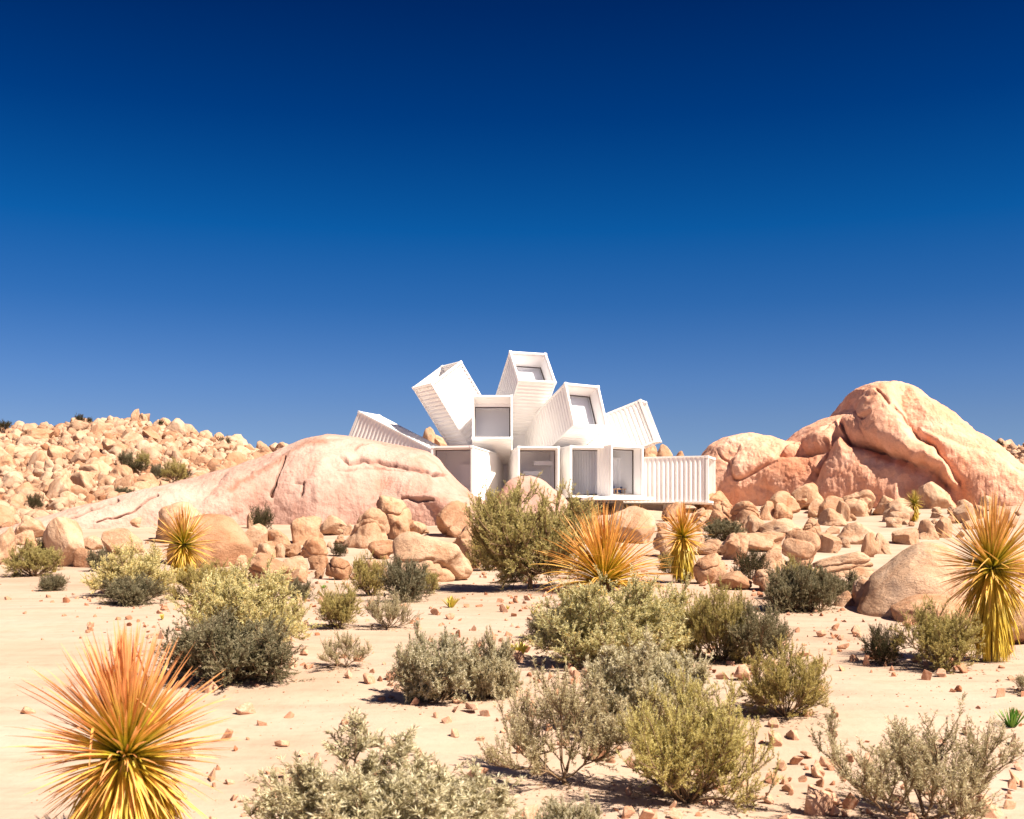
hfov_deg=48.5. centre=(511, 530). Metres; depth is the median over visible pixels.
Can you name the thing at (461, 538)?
boulder
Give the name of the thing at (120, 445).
boulder
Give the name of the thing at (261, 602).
shrub
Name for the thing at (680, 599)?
shrub
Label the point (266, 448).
boulder
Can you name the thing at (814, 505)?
boulder
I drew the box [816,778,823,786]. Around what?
stone
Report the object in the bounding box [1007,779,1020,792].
stone
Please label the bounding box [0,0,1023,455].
sky
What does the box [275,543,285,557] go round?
boulder
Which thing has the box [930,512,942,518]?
boulder
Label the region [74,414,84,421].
distant shrub
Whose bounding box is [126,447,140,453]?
boulder
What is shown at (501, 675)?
shrub
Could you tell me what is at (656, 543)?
boulder
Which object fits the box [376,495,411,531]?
boulder
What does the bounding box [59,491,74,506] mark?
boulder
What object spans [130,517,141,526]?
boulder
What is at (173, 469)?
distant shrub
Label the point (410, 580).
shrub
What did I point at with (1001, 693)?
stone
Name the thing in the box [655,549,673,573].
shrub
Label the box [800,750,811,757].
stone
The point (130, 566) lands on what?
shrub
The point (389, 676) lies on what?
stone
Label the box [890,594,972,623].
boulder
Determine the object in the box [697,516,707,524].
boulder
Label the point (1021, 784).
stone
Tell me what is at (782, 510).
boulder
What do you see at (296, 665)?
stone
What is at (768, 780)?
stone
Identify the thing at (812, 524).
boulder
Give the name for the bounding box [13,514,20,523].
boulder
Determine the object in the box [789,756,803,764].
stone
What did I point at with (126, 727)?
yucca
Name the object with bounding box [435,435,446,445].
boulder
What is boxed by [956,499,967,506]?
boulder
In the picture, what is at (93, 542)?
boulder
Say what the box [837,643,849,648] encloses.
stone
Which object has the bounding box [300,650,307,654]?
stone
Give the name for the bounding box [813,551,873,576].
boulder
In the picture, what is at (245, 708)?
stone
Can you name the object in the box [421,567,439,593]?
shrub
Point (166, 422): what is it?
boulder
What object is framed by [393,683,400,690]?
stone
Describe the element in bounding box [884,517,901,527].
boulder
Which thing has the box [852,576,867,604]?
boulder
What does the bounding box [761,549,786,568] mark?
boulder
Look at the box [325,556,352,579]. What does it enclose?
boulder
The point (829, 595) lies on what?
shrub
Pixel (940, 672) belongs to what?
stone
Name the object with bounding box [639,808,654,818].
stone
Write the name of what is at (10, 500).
boulder
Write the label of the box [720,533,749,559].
boulder
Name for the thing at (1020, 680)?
shrub
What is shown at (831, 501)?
boulder
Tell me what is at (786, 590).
shrub
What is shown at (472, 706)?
stone
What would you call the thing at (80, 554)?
boulder
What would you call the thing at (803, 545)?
boulder
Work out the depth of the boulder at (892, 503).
57.18 m
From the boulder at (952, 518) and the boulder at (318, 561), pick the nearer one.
the boulder at (318, 561)
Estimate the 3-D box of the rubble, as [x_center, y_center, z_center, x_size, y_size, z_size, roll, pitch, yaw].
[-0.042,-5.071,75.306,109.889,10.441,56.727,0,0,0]
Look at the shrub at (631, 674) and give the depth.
10.37 m
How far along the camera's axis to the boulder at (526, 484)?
56.09 m
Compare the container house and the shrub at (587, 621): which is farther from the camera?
the container house
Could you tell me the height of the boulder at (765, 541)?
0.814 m
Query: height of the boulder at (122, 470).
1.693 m
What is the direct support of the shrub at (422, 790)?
on the ground
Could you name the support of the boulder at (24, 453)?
on the ground
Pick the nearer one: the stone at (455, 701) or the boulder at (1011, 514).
the stone at (455, 701)
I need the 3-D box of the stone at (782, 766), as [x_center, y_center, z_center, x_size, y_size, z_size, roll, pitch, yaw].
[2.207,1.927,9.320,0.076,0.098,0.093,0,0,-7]
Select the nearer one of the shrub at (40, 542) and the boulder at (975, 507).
the shrub at (40, 542)
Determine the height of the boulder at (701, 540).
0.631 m
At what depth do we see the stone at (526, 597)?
22.38 m
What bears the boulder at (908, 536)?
on the ground
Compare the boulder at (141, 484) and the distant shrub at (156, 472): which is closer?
the boulder at (141, 484)
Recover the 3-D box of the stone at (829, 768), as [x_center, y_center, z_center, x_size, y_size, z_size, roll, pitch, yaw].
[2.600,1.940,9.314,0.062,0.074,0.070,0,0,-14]
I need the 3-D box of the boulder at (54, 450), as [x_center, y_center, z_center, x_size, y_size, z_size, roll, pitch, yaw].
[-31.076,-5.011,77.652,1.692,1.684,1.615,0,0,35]
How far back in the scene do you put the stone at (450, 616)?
18.52 m
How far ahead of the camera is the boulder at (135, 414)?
98.95 m
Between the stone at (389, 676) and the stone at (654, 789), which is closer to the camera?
the stone at (654, 789)
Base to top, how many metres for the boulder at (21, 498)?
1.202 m
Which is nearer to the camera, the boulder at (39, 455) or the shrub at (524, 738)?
the shrub at (524, 738)
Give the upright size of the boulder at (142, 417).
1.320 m
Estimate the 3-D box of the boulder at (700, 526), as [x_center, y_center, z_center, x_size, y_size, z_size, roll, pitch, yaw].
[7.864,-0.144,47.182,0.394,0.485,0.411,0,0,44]
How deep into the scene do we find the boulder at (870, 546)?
37.69 m
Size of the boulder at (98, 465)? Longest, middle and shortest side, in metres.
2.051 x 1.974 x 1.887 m
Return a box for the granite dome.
[0,434,484,533]
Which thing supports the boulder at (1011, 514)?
on the ground
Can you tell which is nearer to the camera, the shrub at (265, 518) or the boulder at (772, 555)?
the boulder at (772, 555)
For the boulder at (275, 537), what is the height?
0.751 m
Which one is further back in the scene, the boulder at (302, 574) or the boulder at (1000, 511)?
the boulder at (1000, 511)
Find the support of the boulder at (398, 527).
on the ground
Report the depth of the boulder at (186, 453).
82.59 m
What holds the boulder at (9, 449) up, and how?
on the ground
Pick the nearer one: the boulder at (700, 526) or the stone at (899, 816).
the stone at (899, 816)
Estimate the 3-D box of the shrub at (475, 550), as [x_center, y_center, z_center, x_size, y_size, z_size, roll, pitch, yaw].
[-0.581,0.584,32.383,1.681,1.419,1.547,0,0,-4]
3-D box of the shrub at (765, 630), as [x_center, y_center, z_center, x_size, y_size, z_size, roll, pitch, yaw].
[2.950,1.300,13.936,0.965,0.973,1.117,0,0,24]
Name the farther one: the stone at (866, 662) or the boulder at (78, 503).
the boulder at (78, 503)
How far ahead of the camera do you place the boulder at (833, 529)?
44.57 m
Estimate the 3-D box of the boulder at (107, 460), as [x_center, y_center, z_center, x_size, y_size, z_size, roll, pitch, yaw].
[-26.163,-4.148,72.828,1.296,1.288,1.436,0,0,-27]
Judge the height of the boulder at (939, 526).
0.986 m
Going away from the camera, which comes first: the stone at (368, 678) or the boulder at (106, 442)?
the stone at (368, 678)
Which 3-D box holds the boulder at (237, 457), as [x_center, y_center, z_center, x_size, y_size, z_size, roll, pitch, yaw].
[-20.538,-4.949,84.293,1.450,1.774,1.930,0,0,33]
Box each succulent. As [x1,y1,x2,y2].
[441,595,460,607]
[510,642,528,653]
[995,707,1023,727]
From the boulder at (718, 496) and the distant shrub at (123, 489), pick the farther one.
the boulder at (718, 496)
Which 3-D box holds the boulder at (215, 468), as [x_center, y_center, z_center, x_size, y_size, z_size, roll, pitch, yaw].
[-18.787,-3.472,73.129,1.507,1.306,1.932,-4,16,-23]
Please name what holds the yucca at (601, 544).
on the ground
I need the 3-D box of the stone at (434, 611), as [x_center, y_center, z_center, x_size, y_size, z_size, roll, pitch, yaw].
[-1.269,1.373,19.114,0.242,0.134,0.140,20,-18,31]
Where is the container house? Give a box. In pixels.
[349,350,715,511]
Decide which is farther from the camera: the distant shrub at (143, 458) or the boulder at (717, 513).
the distant shrub at (143, 458)
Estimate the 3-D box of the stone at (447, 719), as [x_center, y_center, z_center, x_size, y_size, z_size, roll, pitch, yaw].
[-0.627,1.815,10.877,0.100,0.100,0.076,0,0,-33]
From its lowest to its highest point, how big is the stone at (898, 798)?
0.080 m
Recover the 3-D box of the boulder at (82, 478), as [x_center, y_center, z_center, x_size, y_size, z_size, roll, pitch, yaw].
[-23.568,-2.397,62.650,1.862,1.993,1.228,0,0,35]
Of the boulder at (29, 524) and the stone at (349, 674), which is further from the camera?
the boulder at (29, 524)
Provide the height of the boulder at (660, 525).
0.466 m
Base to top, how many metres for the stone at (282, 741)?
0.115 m
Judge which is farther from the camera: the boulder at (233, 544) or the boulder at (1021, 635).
the boulder at (233, 544)
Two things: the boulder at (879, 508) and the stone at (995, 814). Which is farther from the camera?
the boulder at (879, 508)
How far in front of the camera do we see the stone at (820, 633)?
16.85 m
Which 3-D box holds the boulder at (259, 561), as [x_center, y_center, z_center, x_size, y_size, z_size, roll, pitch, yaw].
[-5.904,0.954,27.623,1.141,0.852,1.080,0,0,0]
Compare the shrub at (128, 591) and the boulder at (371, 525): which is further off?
the boulder at (371, 525)
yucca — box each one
[0,617,238,818]
[150,501,220,580]
[529,497,680,596]
[652,499,710,582]
[904,489,924,521]
[928,491,1023,662]
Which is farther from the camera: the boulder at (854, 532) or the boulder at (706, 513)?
the boulder at (706, 513)
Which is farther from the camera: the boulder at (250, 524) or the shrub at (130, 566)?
the boulder at (250, 524)
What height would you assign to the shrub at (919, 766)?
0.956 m
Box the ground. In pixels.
[0,437,1023,818]
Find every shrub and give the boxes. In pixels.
[0,419,13,428]
[1,537,65,577]
[25,493,46,508]
[32,536,44,557]
[35,572,70,591]
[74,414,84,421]
[81,535,184,596]
[83,546,108,570]
[97,572,174,606]
[114,486,133,492]
[117,450,134,464]
[123,460,150,471]
[134,449,150,466]
[150,462,163,479]
[153,604,314,685]
[160,457,187,480]
[163,552,324,646]
[163,559,225,599]
[197,557,248,584]
[218,435,230,442]
[237,705,526,818]
[249,502,275,529]
[287,576,317,600]
[313,578,364,628]
[316,628,374,666]
[328,541,347,555]
[347,549,387,595]
[362,586,423,627]
[373,553,431,602]
[384,616,504,702]
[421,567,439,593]
[460,624,524,700]
[463,469,614,589]
[465,535,499,570]
[474,654,633,784]
[496,569,527,581]
[513,563,688,668]
[515,788,603,818]
[523,603,560,638]
[576,626,724,740]
[615,660,783,812]
[617,569,713,659]
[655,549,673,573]
[675,574,768,664]
[700,516,748,540]
[717,597,793,662]
[730,632,832,718]
[731,543,771,579]
[756,559,830,613]
[774,552,819,576]
[795,564,841,610]
[805,690,1023,818]
[824,569,867,595]
[856,617,904,665]
[888,593,985,673]
[1011,672,1023,690]
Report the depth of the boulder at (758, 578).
23.80 m
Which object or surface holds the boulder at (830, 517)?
on the ground
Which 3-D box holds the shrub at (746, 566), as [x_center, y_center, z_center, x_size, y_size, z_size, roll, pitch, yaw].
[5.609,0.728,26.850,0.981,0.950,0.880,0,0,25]
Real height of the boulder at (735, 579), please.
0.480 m
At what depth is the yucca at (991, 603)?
13.77 m
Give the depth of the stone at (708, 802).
8.36 m
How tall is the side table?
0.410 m
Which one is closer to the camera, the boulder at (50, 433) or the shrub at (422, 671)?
the shrub at (422, 671)
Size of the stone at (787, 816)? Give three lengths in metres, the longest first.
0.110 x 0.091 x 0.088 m
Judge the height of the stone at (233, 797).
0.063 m
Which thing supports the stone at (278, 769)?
on the ground
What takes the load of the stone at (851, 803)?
on the ground
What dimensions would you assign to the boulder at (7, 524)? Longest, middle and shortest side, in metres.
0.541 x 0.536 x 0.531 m
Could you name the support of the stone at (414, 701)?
on the ground
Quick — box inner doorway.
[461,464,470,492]
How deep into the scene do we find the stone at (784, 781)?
8.94 m
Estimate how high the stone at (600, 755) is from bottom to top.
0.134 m
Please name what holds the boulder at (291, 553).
on the ground
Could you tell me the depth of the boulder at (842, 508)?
54.36 m
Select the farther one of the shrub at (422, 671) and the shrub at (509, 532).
the shrub at (509, 532)
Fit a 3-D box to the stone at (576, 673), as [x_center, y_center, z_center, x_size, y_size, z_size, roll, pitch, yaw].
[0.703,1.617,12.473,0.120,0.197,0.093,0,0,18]
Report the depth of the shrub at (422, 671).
11.63 m
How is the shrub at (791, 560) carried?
on the ground
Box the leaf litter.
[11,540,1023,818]
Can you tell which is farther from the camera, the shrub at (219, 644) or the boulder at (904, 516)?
the boulder at (904, 516)
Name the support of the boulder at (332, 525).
on the ground
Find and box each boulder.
[0,446,12,457]
[0,455,14,466]
[0,505,15,524]
[0,522,13,527]
[0,526,16,564]
[4,445,14,454]
[7,498,25,508]
[9,493,27,504]
[9,506,15,513]
[13,446,31,454]
[13,449,36,458]
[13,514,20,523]
[14,482,33,490]
[14,518,44,537]
[15,529,33,544]
[20,429,49,438]
[21,515,45,529]
[23,537,41,552]
[28,450,48,464]
[31,428,54,437]
[39,479,53,491]
[42,516,84,566]
[46,474,73,499]
[47,445,70,457]
[51,469,70,478]
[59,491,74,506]
[68,485,86,496]
[70,469,95,491]
[71,430,87,439]
[73,471,96,477]
[73,547,96,567]
[74,501,87,506]
[79,459,112,474]
[84,535,102,549]
[91,422,112,427]
[97,475,115,486]
[99,456,112,464]
[101,528,144,553]
[102,439,115,450]
[105,442,128,450]
[108,464,133,477]
[114,475,133,488]
[120,431,143,445]
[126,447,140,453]
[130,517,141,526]
[131,409,139,420]
[132,481,149,488]
[136,473,159,483]
[139,413,147,421]
[142,430,160,440]
[144,479,158,485]
[156,502,200,541]
[160,418,170,425]
[162,441,176,447]
[167,514,253,567]
[179,448,198,458]
[190,428,198,436]
[193,472,204,475]
[209,466,224,472]
[214,432,223,439]
[222,460,236,467]
[225,452,246,464]
[233,445,250,454]
[236,555,247,565]
[245,523,267,547]
[247,513,253,528]
[248,552,291,581]
[256,543,275,557]
[257,446,271,452]
[267,529,290,547]
[275,442,287,450]
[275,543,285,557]
[283,555,307,572]
[286,542,300,556]
[286,548,298,556]
[289,569,307,582]
[290,516,321,544]
[300,536,327,557]
[308,555,328,569]
[314,567,324,578]
[320,515,346,534]
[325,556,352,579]
[334,539,344,543]
[343,507,389,548]
[343,523,352,535]
[365,559,380,569]
[368,540,392,558]
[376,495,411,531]
[388,520,408,538]
[392,532,472,581]
[409,520,426,533]
[423,427,435,442]
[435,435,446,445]
[436,500,471,537]
[452,524,481,568]
[497,476,567,517]
[608,506,655,543]
[644,445,657,456]
[653,531,674,557]
[656,444,672,456]
[656,523,666,531]
[661,502,682,520]
[687,533,704,546]
[692,509,711,521]
[693,553,726,583]
[695,491,732,509]
[696,522,704,531]
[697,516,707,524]
[697,539,720,554]
[708,509,723,523]
[712,501,731,521]
[716,571,751,589]
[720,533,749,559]
[730,501,764,523]
[742,514,764,532]
[748,532,785,551]
[752,569,773,591]
[759,518,802,533]
[760,501,774,519]
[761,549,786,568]
[769,491,800,512]
[773,503,792,519]
[781,530,820,565]
[791,483,823,509]
[797,498,807,508]
[803,517,820,533]
[808,498,821,512]
[808,510,816,517]
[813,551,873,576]
[817,495,843,518]
[817,532,841,552]
[818,508,847,525]
[825,526,839,533]
[833,591,854,606]
[836,501,849,521]
[836,522,875,543]
[841,539,850,547]
[842,489,875,516]
[850,513,856,520]
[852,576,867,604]
[857,542,969,617]
[861,532,878,556]
[872,495,892,514]
[875,532,891,553]
[882,502,913,520]
[884,498,920,514]
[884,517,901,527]
[890,511,909,521]
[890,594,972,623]
[891,528,919,544]
[917,519,939,539]
[918,481,952,508]
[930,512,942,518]
[931,507,941,513]
[934,516,952,537]
[947,506,954,513]
[948,516,955,523]
[953,502,977,522]
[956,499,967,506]
[962,520,978,528]
[974,505,983,518]
[976,539,1023,576]
[978,496,993,506]
[997,506,1009,520]
[1006,512,1017,527]
[1009,598,1023,643]
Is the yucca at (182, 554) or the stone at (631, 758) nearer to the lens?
the stone at (631, 758)
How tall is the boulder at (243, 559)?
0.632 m
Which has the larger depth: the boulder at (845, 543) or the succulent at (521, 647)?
the boulder at (845, 543)
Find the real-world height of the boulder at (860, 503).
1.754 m
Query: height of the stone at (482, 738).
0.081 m
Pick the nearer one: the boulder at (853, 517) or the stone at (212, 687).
the stone at (212, 687)
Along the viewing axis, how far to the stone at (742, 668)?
12.59 m
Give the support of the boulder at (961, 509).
on the ground
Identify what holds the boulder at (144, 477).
on the ground
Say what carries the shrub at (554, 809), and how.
on the ground
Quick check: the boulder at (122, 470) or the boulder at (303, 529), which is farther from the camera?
the boulder at (122, 470)
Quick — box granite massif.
[701,381,1023,507]
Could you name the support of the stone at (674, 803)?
on the ground
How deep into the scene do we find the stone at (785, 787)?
8.72 m
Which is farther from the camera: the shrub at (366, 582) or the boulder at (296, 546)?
the boulder at (296, 546)
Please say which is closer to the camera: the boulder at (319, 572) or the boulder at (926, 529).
the boulder at (319, 572)
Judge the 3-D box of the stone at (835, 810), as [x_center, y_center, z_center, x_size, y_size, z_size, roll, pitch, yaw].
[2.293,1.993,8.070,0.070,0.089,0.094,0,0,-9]
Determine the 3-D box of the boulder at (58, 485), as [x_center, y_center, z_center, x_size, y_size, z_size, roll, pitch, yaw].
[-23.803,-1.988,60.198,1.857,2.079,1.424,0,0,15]
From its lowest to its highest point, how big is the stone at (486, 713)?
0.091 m
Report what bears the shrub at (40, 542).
on the ground
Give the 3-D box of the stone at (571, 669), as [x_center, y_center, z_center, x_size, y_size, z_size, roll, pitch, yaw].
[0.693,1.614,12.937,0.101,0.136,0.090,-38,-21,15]
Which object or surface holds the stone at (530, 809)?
on the ground
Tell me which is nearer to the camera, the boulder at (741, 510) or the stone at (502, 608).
the stone at (502, 608)
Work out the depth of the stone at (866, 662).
13.62 m
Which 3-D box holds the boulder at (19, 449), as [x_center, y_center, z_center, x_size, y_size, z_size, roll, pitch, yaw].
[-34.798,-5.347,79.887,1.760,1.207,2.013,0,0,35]
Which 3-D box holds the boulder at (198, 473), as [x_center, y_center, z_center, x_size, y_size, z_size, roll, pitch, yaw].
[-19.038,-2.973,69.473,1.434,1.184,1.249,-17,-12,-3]
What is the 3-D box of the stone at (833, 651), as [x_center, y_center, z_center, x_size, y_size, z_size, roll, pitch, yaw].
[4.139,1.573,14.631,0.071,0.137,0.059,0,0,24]
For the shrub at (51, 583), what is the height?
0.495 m
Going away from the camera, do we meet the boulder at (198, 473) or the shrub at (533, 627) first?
the shrub at (533, 627)
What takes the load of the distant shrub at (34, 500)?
on the ground
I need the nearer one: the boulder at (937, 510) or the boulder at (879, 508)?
the boulder at (937, 510)
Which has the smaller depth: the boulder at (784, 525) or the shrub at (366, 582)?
the shrub at (366, 582)
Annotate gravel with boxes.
[0,564,1023,818]
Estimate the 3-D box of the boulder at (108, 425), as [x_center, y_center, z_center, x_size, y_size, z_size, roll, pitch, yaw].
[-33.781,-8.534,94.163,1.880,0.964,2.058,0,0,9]
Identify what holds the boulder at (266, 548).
on the ground
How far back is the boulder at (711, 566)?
25.71 m
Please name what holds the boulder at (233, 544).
on the ground
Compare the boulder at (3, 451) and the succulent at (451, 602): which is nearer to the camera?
the succulent at (451, 602)
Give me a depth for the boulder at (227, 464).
76.01 m
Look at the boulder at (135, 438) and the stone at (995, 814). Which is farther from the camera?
the boulder at (135, 438)
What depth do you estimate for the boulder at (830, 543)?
38.73 m
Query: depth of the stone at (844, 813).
8.04 m
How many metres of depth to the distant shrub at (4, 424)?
96.81 m
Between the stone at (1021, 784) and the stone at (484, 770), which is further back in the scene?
the stone at (484, 770)
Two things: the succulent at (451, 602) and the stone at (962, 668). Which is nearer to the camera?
the stone at (962, 668)
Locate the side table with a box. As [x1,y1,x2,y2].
[613,488,625,494]
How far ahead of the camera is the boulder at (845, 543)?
40.18 m
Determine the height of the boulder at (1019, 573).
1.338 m
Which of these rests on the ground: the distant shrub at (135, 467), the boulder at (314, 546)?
the boulder at (314, 546)
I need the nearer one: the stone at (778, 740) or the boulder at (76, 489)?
the stone at (778, 740)
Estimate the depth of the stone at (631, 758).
9.46 m
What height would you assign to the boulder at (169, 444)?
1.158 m
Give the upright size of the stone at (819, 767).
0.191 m
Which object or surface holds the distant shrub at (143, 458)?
on the rubble
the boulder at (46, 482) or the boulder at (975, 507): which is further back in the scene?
the boulder at (46, 482)
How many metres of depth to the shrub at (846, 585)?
22.21 m
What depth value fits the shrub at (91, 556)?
32.51 m
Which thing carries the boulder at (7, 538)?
on the ground
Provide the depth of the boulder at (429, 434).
87.95 m
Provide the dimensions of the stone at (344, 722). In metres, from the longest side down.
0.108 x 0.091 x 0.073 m
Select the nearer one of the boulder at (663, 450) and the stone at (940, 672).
the stone at (940, 672)
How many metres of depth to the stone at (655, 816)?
7.91 m
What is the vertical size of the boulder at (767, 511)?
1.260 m
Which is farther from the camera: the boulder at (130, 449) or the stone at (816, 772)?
the boulder at (130, 449)
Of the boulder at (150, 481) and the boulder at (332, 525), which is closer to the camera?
the boulder at (332, 525)
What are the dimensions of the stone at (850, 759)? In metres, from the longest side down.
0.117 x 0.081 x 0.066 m
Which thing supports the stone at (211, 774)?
on the ground
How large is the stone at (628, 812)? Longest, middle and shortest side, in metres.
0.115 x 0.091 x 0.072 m
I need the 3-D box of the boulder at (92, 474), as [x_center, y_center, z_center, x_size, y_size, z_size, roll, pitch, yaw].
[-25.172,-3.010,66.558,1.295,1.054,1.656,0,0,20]
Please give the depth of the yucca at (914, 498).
52.90 m
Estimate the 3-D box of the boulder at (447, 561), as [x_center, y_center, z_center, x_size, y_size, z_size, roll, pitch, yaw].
[-1.973,0.738,28.218,2.013,1.444,1.869,0,0,0]
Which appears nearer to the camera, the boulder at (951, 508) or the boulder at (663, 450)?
the boulder at (951, 508)
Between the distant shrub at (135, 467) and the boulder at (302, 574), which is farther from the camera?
the distant shrub at (135, 467)
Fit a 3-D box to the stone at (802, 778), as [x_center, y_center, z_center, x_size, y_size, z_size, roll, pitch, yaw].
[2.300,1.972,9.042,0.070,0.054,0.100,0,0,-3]
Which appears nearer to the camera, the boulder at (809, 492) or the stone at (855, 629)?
the stone at (855, 629)
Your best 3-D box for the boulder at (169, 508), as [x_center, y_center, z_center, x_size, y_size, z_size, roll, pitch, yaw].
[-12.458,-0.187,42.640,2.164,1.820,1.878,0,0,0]
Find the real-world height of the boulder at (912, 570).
1.536 m
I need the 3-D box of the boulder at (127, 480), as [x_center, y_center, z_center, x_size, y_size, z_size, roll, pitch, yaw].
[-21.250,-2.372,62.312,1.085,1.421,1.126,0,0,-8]
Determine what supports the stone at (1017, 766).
on the ground
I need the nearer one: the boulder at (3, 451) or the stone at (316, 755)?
the stone at (316, 755)
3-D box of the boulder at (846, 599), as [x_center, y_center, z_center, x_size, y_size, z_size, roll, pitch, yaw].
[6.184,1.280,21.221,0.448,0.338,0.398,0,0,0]
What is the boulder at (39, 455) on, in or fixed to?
on the ground
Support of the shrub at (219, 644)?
on the ground
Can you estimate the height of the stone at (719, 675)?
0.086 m
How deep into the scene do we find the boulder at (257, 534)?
40.69 m
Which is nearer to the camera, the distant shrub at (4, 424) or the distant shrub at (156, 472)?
the distant shrub at (156, 472)
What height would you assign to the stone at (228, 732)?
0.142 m
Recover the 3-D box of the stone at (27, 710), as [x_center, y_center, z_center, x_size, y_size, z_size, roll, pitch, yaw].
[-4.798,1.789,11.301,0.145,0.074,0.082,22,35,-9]
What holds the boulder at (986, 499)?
on the ground
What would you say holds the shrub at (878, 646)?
on the ground
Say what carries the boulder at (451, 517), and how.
on the ground
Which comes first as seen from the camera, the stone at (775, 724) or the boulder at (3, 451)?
the stone at (775, 724)
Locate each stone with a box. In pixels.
[20,706,35,713]
[158,630,164,638]
[180,747,196,758]
[201,680,217,692]
[208,767,214,781]
[221,728,232,739]
[225,779,234,784]
[230,794,237,800]
[235,702,255,714]
[257,720,266,725]
[274,767,282,774]
[277,736,287,746]
[289,661,298,667]
[299,749,307,756]
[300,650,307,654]
[314,752,318,760]
[340,719,348,724]
[344,670,352,677]
[363,673,375,683]
[386,671,394,680]
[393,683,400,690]
[410,696,417,705]
[430,608,438,614]
[441,716,451,723]
[445,613,454,619]
[449,726,458,736]
[451,697,462,703]
[465,702,477,709]
[468,767,488,778]
[476,735,484,740]
[479,709,489,716]
[499,604,507,611]
[511,650,523,662]
[523,804,537,818]
[524,595,530,599]
[568,667,575,675]
[572,670,580,683]
[589,746,608,759]
[605,756,615,762]
[622,806,634,818]
[625,756,634,767]
[626,786,631,795]
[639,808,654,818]
[650,785,663,794]
[651,809,657,818]
[669,800,676,807]
[669,807,682,818]
[701,796,718,805]
[715,672,728,678]
[733,664,749,679]
[760,797,774,803]
[765,772,778,784]
[767,718,778,727]
[768,731,782,746]
[777,760,786,770]
[779,813,791,818]
[780,774,787,784]
[782,784,792,791]
[786,729,798,739]
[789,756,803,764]
[798,775,806,781]
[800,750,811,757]
[804,711,813,716]
[804,786,832,815]
[811,765,822,777]
[812,760,824,776]
[816,630,826,636]
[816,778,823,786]
[819,756,831,767]
[819,790,841,805]
[826,763,834,770]
[829,805,839,815]
[831,648,836,654]
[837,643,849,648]
[841,809,848,816]
[842,792,858,809]
[846,753,853,762]
[851,625,860,633]
[863,655,870,665]
[892,794,901,802]
[895,814,906,818]
[905,813,917,818]
[922,671,931,679]
[936,668,946,676]
[956,663,967,672]
[975,793,1003,817]
[997,689,1007,698]
[1003,800,1015,809]
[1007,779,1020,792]
[1009,770,1019,784]
[1014,762,1022,770]
[1019,780,1023,787]
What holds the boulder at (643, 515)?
on the ground
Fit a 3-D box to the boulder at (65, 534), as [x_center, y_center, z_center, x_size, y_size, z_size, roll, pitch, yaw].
[-13.916,0.493,35.492,1.435,1.882,1.322,0,0,0]
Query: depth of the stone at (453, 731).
10.40 m
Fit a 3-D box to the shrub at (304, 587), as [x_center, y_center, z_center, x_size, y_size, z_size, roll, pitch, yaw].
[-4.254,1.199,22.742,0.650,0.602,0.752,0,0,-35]
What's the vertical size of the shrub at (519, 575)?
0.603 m
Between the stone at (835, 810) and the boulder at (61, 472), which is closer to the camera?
the stone at (835, 810)
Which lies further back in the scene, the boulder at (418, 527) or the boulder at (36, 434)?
the boulder at (36, 434)
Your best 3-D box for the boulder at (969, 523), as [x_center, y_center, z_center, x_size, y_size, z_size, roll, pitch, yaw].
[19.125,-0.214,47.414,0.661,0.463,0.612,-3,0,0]
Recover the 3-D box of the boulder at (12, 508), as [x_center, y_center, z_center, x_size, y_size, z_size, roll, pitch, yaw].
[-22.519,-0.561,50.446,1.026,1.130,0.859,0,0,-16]
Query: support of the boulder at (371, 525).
on the ground
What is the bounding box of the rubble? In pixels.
[0,414,1023,519]
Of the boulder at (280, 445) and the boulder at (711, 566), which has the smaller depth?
the boulder at (711, 566)
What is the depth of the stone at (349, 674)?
12.97 m
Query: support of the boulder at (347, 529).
on the ground
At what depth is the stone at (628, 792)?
8.66 m
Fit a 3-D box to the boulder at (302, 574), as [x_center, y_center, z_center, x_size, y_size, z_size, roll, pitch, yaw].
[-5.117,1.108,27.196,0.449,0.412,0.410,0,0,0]
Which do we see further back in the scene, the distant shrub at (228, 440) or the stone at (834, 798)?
the distant shrub at (228, 440)
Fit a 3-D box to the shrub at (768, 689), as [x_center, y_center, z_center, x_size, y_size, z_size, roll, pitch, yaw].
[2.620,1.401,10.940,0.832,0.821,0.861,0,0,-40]
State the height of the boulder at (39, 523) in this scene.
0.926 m
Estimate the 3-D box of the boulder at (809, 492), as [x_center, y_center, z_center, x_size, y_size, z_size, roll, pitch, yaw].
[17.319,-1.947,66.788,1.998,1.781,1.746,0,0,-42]
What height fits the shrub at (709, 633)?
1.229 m
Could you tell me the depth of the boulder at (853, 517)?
55.45 m
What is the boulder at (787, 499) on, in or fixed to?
on the ground
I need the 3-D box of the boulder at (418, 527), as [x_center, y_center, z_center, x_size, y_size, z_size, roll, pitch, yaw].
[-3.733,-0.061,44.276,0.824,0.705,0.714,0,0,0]
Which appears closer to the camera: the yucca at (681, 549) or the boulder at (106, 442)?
the yucca at (681, 549)
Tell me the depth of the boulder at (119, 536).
38.62 m
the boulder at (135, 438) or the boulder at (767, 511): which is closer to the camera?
the boulder at (767, 511)
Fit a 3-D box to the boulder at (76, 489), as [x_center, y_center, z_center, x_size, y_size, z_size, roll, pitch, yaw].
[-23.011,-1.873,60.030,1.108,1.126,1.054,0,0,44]
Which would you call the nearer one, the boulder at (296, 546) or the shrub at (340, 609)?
the shrub at (340, 609)
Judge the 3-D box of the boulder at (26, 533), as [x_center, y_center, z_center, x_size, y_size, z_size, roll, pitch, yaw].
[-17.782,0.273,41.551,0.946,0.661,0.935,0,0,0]
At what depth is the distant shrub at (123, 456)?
72.30 m
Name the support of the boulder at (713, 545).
on the ground
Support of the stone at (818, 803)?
on the ground
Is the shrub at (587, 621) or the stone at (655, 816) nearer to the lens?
the stone at (655, 816)
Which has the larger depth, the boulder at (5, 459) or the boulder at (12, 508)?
the boulder at (5, 459)

